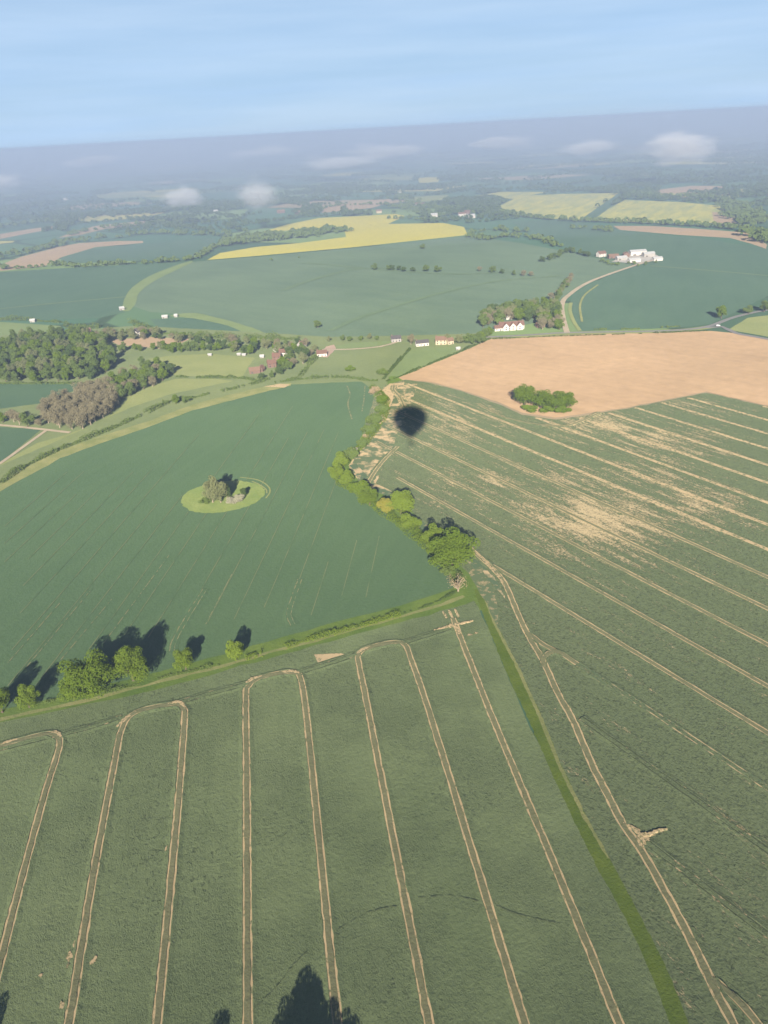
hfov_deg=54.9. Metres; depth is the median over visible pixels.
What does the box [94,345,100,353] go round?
tree
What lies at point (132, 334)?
smaller trees
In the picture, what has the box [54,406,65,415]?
tree
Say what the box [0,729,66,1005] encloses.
wheel track
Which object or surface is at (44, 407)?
tree
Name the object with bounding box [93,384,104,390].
tree
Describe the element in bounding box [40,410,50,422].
tree
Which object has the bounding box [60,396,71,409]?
tree
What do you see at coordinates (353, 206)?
brown field
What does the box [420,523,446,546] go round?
tree
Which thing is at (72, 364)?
tree
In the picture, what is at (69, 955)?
bare spot
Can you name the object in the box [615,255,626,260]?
barn
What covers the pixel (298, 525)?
faint track
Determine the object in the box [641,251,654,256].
barn
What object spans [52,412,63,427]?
tree
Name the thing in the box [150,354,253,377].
pasture
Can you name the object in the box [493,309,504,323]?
tree
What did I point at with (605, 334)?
hedge
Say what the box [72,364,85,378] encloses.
tree
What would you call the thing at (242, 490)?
tree
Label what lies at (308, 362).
hedge
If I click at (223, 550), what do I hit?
faint track
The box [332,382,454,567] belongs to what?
hedge
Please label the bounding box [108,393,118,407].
tree
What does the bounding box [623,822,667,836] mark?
worn soil
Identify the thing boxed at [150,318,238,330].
crop field
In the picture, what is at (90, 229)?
brown field
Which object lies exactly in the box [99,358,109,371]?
tree
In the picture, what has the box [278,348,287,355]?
house
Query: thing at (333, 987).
wheel track
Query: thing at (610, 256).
barn
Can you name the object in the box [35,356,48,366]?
tree
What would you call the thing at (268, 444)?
faint track
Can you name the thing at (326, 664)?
wheel track
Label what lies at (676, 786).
wheel track
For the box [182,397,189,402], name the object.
tree
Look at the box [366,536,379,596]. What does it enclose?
faint track
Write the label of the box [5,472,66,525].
faint track
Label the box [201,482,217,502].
tree
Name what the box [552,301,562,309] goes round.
tree
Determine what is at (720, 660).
wheel track
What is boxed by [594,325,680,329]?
hedge
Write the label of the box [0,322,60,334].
pasture
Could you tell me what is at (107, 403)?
tree
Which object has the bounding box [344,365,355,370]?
tree
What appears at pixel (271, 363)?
house
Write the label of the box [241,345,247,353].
tree
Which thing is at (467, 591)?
grass strip
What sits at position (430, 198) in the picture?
yellow field
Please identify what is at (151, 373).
tree
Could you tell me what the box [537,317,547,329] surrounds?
tree
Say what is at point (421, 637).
wheel track
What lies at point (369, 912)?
trodden line
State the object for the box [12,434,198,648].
faint track
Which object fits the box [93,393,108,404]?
tree
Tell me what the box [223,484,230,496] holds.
tree
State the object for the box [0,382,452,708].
wheat field
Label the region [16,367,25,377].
tree
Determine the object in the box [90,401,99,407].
tree
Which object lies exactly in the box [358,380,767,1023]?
wheat field
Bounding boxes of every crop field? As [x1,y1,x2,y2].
[0,262,183,320]
[0,383,83,408]
[0,427,39,461]
[61,238,217,263]
[134,236,637,336]
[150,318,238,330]
[513,219,767,330]
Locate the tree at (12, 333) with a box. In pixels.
[9,329,17,337]
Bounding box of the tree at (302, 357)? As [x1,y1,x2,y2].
[298,352,308,361]
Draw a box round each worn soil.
[0,738,16,744]
[49,730,61,736]
[116,711,135,726]
[168,700,185,708]
[246,675,261,682]
[282,670,299,672]
[434,620,472,629]
[449,624,461,635]
[473,551,504,586]
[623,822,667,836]
[628,824,645,845]
[636,832,645,845]
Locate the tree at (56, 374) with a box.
[51,368,62,380]
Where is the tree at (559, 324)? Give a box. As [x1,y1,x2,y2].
[554,318,564,329]
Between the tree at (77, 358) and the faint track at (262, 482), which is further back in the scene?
the tree at (77, 358)
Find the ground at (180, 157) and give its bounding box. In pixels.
[0,111,767,738]
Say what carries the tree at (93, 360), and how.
on the pasture at (128, 356)
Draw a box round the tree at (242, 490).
[239,488,245,494]
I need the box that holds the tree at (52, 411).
[45,408,59,424]
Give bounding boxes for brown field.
[0,226,52,238]
[0,241,142,270]
[59,221,144,237]
[110,337,187,348]
[322,199,391,212]
[614,226,766,248]
[658,186,721,193]
[712,212,736,223]
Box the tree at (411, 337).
[407,334,414,343]
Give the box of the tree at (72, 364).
[65,359,76,372]
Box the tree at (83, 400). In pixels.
[77,393,87,402]
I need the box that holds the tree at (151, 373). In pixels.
[145,370,156,379]
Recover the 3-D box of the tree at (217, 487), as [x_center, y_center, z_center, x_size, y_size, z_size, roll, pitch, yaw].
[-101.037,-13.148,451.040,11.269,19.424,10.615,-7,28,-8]
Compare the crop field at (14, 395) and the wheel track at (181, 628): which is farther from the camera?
the crop field at (14, 395)
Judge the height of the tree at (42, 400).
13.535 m
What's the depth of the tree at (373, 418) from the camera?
559.90 m
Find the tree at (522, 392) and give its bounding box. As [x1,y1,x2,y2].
[513,384,535,404]
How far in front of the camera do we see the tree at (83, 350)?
775.42 m
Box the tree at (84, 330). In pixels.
[81,327,89,333]
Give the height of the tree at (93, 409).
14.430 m
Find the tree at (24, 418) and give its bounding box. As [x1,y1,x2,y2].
[18,412,34,426]
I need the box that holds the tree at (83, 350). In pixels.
[76,347,86,353]
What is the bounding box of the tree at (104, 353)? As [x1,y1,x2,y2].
[98,350,110,359]
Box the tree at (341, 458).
[332,451,349,467]
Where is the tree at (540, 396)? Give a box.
[529,389,550,407]
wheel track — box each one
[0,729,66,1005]
[0,730,59,753]
[57,699,191,1023]
[60,713,121,737]
[166,589,209,651]
[179,680,248,703]
[235,668,348,1023]
[283,579,305,626]
[297,651,360,674]
[351,638,535,1023]
[365,446,401,484]
[375,441,767,647]
[385,425,767,611]
[390,385,406,406]
[392,409,767,579]
[394,476,767,690]
[401,395,767,551]
[403,626,451,643]
[405,383,767,526]
[447,617,631,1023]
[470,547,745,1023]
[474,403,603,427]
[492,564,767,739]
[525,632,578,665]
[534,417,767,504]
[539,649,563,666]
[573,662,644,707]
[578,417,767,484]
[578,715,767,858]
[606,412,767,466]
[634,407,767,449]
[637,702,767,795]
[646,838,767,946]
[660,402,767,434]
[686,397,767,421]
[710,976,763,1023]
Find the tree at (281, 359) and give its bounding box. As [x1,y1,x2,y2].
[277,356,287,364]
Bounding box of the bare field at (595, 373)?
[399,331,767,417]
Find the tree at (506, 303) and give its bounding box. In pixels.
[504,301,510,310]
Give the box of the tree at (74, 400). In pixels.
[71,397,79,407]
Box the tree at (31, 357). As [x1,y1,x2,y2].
[26,354,35,361]
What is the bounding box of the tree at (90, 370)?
[84,365,96,378]
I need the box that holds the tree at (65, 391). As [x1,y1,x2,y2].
[62,388,69,394]
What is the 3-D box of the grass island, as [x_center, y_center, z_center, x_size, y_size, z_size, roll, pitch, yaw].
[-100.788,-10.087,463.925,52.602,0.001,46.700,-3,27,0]
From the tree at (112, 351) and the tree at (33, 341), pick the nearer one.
the tree at (112, 351)
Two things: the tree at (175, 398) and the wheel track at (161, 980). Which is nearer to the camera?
the wheel track at (161, 980)
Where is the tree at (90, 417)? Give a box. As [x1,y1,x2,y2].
[85,410,95,424]
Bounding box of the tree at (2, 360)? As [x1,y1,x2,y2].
[0,358,8,365]
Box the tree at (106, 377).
[102,375,111,381]
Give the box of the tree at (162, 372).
[157,368,167,380]
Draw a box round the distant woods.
[0,123,767,230]
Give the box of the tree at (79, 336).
[75,333,84,339]
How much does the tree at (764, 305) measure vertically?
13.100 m
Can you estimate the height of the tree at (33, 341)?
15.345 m
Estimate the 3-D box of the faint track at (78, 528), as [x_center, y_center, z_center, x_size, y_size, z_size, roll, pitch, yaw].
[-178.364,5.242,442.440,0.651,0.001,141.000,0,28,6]
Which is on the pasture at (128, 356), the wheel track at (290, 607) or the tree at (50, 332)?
the tree at (50, 332)
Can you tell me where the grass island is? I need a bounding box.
[181,480,264,512]
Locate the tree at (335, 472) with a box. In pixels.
[327,463,343,478]
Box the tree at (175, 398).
[172,394,178,403]
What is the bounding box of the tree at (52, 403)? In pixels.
[45,397,58,407]
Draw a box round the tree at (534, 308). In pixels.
[531,306,536,318]
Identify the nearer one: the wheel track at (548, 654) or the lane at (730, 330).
the wheel track at (548, 654)
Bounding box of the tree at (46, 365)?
[42,362,52,374]
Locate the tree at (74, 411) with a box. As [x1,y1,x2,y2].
[68,409,78,419]
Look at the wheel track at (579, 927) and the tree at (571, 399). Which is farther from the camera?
the tree at (571, 399)
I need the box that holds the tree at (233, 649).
[225,639,243,660]
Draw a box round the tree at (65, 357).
[60,354,70,362]
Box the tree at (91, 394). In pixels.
[87,391,97,401]
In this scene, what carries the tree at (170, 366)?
on the pasture at (128, 356)
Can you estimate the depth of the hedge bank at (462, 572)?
413.53 m
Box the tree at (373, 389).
[368,386,380,394]
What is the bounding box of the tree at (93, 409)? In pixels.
[87,405,100,420]
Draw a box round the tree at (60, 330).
[53,327,63,335]
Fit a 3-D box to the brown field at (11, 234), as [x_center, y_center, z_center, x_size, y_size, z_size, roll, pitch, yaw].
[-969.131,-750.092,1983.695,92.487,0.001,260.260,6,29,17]
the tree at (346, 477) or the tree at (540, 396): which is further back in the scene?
the tree at (540, 396)
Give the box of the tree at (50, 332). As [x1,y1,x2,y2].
[46,329,57,338]
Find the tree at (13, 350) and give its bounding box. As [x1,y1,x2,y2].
[9,348,17,354]
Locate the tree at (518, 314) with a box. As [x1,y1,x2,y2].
[513,307,524,320]
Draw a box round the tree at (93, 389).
[84,386,97,396]
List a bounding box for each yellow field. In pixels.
[96,192,163,197]
[208,214,466,259]
[359,176,412,180]
[414,195,447,201]
[418,177,438,182]
[478,192,542,198]
[500,193,617,218]
[598,200,724,222]
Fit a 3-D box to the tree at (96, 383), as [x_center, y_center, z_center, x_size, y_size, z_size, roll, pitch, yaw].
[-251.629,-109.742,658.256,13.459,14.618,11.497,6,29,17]
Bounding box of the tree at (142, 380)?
[137,374,146,388]
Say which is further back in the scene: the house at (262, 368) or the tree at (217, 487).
the house at (262, 368)
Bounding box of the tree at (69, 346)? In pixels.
[65,344,74,354]
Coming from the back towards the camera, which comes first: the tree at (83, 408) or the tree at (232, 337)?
the tree at (232, 337)
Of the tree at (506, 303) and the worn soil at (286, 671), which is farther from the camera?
the tree at (506, 303)
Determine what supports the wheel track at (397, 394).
on the wheat field at (724, 860)
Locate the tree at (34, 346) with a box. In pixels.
[31,344,38,350]
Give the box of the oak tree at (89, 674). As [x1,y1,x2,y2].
[56,648,115,700]
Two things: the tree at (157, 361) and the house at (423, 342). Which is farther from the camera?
the house at (423, 342)
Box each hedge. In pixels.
[0,315,100,328]
[0,376,269,482]
[0,380,83,383]
[43,664,219,702]
[127,317,299,339]
[175,374,255,380]
[244,611,400,660]
[274,374,377,381]
[298,348,321,376]
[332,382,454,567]
[382,347,410,378]
[385,338,489,381]
[403,591,458,612]
[492,330,707,338]
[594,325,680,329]
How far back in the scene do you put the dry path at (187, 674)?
313.14 m
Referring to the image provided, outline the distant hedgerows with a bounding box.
[0,190,767,322]
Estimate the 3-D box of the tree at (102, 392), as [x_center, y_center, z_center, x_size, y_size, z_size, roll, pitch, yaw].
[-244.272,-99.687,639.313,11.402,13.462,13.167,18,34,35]
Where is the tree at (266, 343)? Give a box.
[261,338,271,348]
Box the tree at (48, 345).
[42,342,54,348]
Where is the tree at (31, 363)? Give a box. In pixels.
[25,361,35,368]
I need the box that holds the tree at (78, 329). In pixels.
[73,326,82,333]
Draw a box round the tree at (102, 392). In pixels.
[96,390,108,399]
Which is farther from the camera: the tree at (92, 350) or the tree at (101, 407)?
the tree at (92, 350)
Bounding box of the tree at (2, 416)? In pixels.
[0,412,6,422]
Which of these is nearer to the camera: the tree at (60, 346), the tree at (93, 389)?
the tree at (93, 389)
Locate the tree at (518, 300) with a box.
[510,299,522,305]
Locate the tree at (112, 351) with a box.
[106,345,115,355]
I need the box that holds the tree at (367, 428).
[360,423,377,432]
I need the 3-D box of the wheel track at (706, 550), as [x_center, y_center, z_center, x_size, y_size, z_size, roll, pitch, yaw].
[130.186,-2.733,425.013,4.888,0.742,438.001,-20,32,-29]
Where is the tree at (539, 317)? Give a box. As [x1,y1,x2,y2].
[536,313,546,322]
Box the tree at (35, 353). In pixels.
[27,350,38,360]
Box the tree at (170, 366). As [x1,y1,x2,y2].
[166,362,175,373]
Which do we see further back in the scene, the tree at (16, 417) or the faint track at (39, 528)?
the tree at (16, 417)
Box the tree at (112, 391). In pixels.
[107,387,118,396]
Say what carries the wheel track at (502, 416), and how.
on the wheat field at (724, 860)
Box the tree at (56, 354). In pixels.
[52,351,61,357]
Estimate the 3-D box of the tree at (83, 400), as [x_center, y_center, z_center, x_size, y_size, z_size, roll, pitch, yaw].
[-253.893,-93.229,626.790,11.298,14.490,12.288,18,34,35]
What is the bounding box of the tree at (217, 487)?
[209,476,226,502]
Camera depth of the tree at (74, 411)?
591.99 m
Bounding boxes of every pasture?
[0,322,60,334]
[0,326,490,459]
[0,379,230,465]
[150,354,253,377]
[304,344,407,373]
[336,341,398,348]
[390,347,456,376]
[730,315,767,336]
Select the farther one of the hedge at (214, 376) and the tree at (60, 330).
the tree at (60, 330)
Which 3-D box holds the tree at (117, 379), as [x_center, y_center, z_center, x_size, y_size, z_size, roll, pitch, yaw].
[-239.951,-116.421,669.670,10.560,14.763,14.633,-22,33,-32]
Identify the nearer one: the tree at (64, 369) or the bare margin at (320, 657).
the bare margin at (320, 657)
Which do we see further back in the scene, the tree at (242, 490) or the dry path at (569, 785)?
the tree at (242, 490)
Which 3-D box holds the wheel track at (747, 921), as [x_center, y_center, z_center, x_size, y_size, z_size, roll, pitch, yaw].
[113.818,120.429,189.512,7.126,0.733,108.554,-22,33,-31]
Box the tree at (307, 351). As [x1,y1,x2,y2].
[302,348,309,356]
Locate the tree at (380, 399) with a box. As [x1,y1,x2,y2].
[376,395,387,403]
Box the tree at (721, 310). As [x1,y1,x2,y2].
[716,305,726,318]
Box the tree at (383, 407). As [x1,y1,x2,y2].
[374,403,388,412]
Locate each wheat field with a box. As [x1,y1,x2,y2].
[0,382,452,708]
[0,601,669,1023]
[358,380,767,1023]
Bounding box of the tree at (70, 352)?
[64,349,73,354]
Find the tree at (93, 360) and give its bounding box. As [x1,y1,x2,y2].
[87,355,99,366]
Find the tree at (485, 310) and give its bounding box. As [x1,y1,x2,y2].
[479,308,491,313]
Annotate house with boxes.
[260,364,264,371]
[266,359,275,367]
[272,351,280,360]
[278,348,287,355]
[316,349,326,356]
[390,335,400,341]
[415,339,428,346]
[435,335,446,344]
[446,337,453,344]
[494,325,502,330]
[498,319,524,330]
[596,250,605,256]
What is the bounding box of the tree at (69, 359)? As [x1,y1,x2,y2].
[67,356,78,364]
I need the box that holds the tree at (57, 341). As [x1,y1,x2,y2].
[53,338,66,347]
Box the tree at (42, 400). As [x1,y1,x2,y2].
[39,397,51,405]
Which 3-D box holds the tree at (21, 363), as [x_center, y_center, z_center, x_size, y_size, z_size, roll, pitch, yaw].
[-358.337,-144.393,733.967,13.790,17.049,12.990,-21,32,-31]
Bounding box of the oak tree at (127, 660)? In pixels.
[109,645,148,682]
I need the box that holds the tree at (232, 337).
[228,334,236,341]
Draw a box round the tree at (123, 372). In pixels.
[118,369,129,375]
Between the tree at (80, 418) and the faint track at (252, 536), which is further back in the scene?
the tree at (80, 418)
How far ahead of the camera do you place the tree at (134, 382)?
659.85 m
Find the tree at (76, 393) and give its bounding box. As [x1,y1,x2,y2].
[71,390,85,399]
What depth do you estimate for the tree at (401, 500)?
424.39 m
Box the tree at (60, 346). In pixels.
[55,345,64,350]
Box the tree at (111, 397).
[105,396,114,410]
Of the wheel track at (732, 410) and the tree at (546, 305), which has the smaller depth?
the wheel track at (732, 410)
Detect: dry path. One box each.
[0,595,463,720]
[485,601,609,858]
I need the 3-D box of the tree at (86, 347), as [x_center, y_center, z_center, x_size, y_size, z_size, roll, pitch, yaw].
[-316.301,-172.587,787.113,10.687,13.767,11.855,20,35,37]
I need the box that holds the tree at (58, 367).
[54,365,64,371]
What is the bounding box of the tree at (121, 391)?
[114,384,126,398]
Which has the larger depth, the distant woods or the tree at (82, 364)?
the distant woods
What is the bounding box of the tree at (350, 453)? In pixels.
[342,446,358,459]
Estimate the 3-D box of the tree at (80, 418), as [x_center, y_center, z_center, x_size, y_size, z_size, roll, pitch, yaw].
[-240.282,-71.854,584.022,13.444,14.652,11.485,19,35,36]
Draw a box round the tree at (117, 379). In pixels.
[113,376,124,384]
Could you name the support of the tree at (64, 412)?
on the pasture at (128, 356)
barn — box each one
[248,366,259,373]
[607,253,618,258]
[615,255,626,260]
[627,257,640,261]
[628,249,646,255]
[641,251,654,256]
[651,256,662,260]
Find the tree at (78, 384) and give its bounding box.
[70,380,85,389]
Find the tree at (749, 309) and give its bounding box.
[743,305,753,312]
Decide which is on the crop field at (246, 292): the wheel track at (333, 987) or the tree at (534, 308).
the tree at (534, 308)
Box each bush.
[521,405,537,412]
[539,404,554,412]
[554,405,571,412]
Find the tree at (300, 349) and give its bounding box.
[294,347,303,353]
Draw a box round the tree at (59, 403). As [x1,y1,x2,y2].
[51,399,65,407]
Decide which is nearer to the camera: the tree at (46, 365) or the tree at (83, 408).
the tree at (83, 408)
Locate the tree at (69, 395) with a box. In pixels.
[65,392,72,400]
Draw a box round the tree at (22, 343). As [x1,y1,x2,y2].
[17,341,26,347]
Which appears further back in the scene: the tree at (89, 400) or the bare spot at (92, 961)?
the tree at (89, 400)
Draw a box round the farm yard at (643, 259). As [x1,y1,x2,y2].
[612,255,657,262]
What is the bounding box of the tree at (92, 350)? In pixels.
[86,345,95,356]
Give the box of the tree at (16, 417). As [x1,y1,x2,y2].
[12,412,20,424]
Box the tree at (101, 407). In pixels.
[97,404,107,417]
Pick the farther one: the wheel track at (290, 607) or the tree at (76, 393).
the tree at (76, 393)
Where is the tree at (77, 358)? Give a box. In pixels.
[73,355,81,362]
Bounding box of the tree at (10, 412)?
[4,409,17,421]
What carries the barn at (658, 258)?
on the farm yard at (643, 259)
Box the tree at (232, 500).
[225,497,239,503]
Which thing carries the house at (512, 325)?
on the crop field at (246, 292)
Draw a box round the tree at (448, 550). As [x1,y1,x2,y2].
[428,526,480,568]
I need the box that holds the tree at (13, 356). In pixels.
[10,352,22,362]
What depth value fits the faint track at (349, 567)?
380.71 m
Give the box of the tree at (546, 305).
[542,302,552,309]
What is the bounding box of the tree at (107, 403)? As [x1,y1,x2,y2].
[101,398,112,413]
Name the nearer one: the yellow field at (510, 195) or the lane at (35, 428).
the lane at (35, 428)
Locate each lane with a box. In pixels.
[0,424,69,432]
[0,430,47,463]
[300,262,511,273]
[322,339,401,349]
[329,275,559,330]
[486,309,767,337]
[560,260,652,332]
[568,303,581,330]
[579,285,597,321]
[706,326,767,339]
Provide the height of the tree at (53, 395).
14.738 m
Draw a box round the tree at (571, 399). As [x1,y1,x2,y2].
[557,391,577,407]
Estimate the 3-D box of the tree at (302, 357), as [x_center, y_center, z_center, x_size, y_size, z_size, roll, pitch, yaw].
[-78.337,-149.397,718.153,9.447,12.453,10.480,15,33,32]
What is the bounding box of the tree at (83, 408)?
[77,404,90,413]
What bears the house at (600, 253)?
on the crop field at (644, 296)
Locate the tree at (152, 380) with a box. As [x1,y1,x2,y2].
[147,376,156,386]
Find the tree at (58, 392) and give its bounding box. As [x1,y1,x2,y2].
[50,390,63,397]
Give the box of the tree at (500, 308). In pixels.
[495,306,505,313]
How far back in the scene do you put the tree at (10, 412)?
605.53 m
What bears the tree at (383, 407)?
on the hedge bank at (462, 572)
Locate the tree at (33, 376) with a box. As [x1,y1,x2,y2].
[29,371,40,382]
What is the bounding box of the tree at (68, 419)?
[63,413,74,428]
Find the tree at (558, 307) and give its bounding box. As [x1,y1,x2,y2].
[550,305,560,310]
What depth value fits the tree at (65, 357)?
743.13 m
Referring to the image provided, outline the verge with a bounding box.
[489,326,709,338]
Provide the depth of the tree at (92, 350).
769.48 m
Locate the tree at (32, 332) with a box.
[26,329,37,335]
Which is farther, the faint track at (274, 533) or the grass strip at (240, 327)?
the grass strip at (240, 327)
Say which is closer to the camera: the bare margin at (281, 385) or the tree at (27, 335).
the bare margin at (281, 385)
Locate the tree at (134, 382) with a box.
[128,379,137,391]
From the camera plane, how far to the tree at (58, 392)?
636.88 m
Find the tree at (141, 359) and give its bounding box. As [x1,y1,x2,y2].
[138,356,151,367]
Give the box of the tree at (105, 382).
[101,377,112,386]
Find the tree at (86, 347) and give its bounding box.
[82,343,89,353]
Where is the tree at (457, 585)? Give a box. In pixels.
[446,571,466,590]
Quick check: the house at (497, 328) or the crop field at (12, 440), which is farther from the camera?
the house at (497, 328)
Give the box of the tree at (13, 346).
[8,343,18,348]
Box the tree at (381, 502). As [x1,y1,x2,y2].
[376,498,393,513]
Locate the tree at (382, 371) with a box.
[376,368,388,374]
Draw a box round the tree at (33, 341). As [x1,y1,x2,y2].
[29,339,40,345]
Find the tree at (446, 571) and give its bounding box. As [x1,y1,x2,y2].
[439,565,454,575]
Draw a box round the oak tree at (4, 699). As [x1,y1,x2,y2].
[0,686,9,712]
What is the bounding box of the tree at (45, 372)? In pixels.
[39,368,50,380]
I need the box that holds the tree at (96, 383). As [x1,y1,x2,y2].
[92,381,102,388]
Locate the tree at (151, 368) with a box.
[147,366,155,377]
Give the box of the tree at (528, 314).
[523,307,535,320]
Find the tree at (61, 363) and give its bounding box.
[54,361,66,365]
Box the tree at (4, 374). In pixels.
[0,367,10,381]
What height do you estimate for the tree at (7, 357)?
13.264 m
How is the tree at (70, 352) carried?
on the pasture at (128, 356)
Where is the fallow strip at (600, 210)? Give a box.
[582,193,622,220]
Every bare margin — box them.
[266,384,289,387]
[314,653,342,661]
[322,345,335,357]
[349,383,403,464]
[349,384,416,482]
[349,464,505,599]
[468,567,498,628]
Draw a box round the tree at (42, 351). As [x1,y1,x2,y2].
[38,348,50,357]
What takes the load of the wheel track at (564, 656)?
on the wheat field at (724, 860)
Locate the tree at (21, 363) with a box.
[14,358,26,371]
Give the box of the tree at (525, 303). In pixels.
[522,300,530,309]
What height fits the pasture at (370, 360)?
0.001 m
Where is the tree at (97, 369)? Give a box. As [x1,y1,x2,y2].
[94,366,99,375]
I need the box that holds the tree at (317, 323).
[313,320,321,326]
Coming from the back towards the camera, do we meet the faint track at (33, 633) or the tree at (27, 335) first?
the tree at (27, 335)
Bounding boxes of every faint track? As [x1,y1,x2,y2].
[4,494,75,561]
[5,471,83,542]
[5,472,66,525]
[7,504,156,685]
[8,603,59,662]
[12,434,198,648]
[20,468,152,612]
[23,472,132,585]
[26,589,91,667]
[28,490,97,558]
[35,495,181,684]
[60,599,111,660]
[89,512,187,648]
[104,554,169,642]
[124,513,206,634]
[148,512,226,636]
[197,507,248,595]
[206,574,231,623]
[207,433,306,621]
[213,414,258,476]
[234,428,324,618]
[240,477,270,497]
[246,406,292,479]
[260,437,288,486]
[264,431,338,606]
[299,481,335,578]
[311,561,328,614]
[342,540,356,594]
[346,385,352,418]
[361,385,365,410]
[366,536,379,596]
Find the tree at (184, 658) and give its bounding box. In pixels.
[172,647,193,670]
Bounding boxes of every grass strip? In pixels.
[0,383,290,490]
[0,583,477,721]
[122,261,192,310]
[171,313,262,332]
[474,589,688,1023]
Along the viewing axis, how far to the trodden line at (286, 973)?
198.63 m
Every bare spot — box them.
[59,1001,64,1008]
[66,951,72,962]
[90,956,96,963]
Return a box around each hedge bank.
[0,372,389,482]
[342,376,480,609]
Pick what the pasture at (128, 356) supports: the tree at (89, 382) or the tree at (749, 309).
the tree at (89, 382)
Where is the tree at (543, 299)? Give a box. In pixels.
[540,296,547,302]
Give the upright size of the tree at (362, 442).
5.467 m
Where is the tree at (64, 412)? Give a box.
[58,410,68,422]
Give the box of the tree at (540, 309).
[536,306,546,315]
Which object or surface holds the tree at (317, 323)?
on the crop field at (246, 292)
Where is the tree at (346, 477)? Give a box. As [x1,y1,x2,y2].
[338,469,353,485]
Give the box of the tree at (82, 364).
[78,360,87,375]
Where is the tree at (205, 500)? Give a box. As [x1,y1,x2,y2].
[197,497,211,503]
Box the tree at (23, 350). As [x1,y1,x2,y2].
[17,346,30,355]
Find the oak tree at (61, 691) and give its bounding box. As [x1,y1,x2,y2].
[57,680,83,701]
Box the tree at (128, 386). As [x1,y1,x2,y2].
[123,381,135,395]
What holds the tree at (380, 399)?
on the hedge bank at (462, 572)
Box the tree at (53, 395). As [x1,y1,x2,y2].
[46,393,60,403]
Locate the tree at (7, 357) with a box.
[2,354,10,365]
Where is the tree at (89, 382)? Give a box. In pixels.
[83,380,93,390]
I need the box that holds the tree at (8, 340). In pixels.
[1,336,15,346]
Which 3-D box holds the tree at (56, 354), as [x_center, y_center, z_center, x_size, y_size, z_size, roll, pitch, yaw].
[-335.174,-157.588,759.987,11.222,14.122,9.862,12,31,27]
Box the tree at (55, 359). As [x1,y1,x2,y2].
[51,357,63,367]
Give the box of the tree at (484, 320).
[478,313,489,325]
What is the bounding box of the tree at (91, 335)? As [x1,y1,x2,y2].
[84,331,95,341]
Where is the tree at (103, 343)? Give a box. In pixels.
[100,341,106,347]
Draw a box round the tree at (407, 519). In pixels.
[400,513,421,528]
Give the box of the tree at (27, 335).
[23,333,32,337]
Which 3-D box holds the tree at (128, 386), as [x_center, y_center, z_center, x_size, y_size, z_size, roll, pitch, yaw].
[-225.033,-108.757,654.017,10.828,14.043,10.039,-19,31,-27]
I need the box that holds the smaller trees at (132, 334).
[0,247,590,449]
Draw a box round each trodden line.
[256,952,306,1005]
[339,906,395,928]
[418,895,559,923]
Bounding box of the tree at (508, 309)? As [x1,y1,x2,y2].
[504,307,511,314]
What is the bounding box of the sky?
[0,0,767,152]
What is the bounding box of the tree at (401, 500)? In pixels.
[385,490,414,513]
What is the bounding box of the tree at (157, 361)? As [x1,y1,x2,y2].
[152,356,163,364]
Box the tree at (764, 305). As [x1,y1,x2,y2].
[759,300,767,311]
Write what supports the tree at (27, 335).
on the pasture at (128, 356)
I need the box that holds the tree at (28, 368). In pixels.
[25,366,37,380]
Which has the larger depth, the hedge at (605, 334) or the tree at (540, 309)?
the tree at (540, 309)
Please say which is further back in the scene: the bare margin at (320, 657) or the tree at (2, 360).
the tree at (2, 360)
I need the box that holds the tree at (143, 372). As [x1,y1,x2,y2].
[137,369,147,376]
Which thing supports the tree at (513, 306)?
on the crop field at (246, 292)
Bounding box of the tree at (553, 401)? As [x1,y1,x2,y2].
[544,391,566,407]
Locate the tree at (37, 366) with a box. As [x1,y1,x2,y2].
[34,363,43,374]
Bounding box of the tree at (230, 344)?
[228,341,238,351]
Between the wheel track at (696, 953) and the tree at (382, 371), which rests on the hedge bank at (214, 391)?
the tree at (382, 371)
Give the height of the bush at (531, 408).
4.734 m
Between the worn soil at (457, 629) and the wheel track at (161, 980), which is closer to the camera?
the wheel track at (161, 980)
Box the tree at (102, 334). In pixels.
[94,331,108,341]
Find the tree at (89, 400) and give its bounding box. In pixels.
[82,396,93,403]
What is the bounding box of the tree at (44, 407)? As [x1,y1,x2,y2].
[37,403,51,414]
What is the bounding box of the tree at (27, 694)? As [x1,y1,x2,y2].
[14,683,40,708]
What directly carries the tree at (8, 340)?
on the pasture at (128, 356)
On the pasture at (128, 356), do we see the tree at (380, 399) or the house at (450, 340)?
the house at (450, 340)
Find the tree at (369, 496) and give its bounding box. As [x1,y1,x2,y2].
[357,486,377,505]
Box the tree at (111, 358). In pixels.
[105,354,116,366]
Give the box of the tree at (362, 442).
[356,438,368,446]
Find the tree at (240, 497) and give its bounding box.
[234,494,244,501]
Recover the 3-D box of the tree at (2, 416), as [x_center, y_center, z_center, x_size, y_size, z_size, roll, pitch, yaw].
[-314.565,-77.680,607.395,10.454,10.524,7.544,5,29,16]
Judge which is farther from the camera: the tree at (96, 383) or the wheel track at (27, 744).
the tree at (96, 383)
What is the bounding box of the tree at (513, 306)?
[506,303,516,315]
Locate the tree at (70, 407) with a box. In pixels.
[66,404,76,412]
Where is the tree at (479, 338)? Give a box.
[476,331,486,341]
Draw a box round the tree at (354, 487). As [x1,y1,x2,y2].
[348,480,369,493]
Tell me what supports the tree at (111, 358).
on the pasture at (128, 356)
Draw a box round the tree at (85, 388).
[81,386,89,396]
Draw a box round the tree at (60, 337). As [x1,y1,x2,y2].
[56,334,64,340]
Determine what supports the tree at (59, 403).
on the pasture at (128, 356)
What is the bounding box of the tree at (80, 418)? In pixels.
[70,412,86,428]
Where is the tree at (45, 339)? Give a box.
[41,336,52,347]
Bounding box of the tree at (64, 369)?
[61,367,72,378]
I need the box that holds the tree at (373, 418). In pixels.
[365,413,381,423]
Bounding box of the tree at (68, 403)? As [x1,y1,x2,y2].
[64,401,76,414]
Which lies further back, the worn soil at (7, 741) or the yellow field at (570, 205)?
the yellow field at (570, 205)

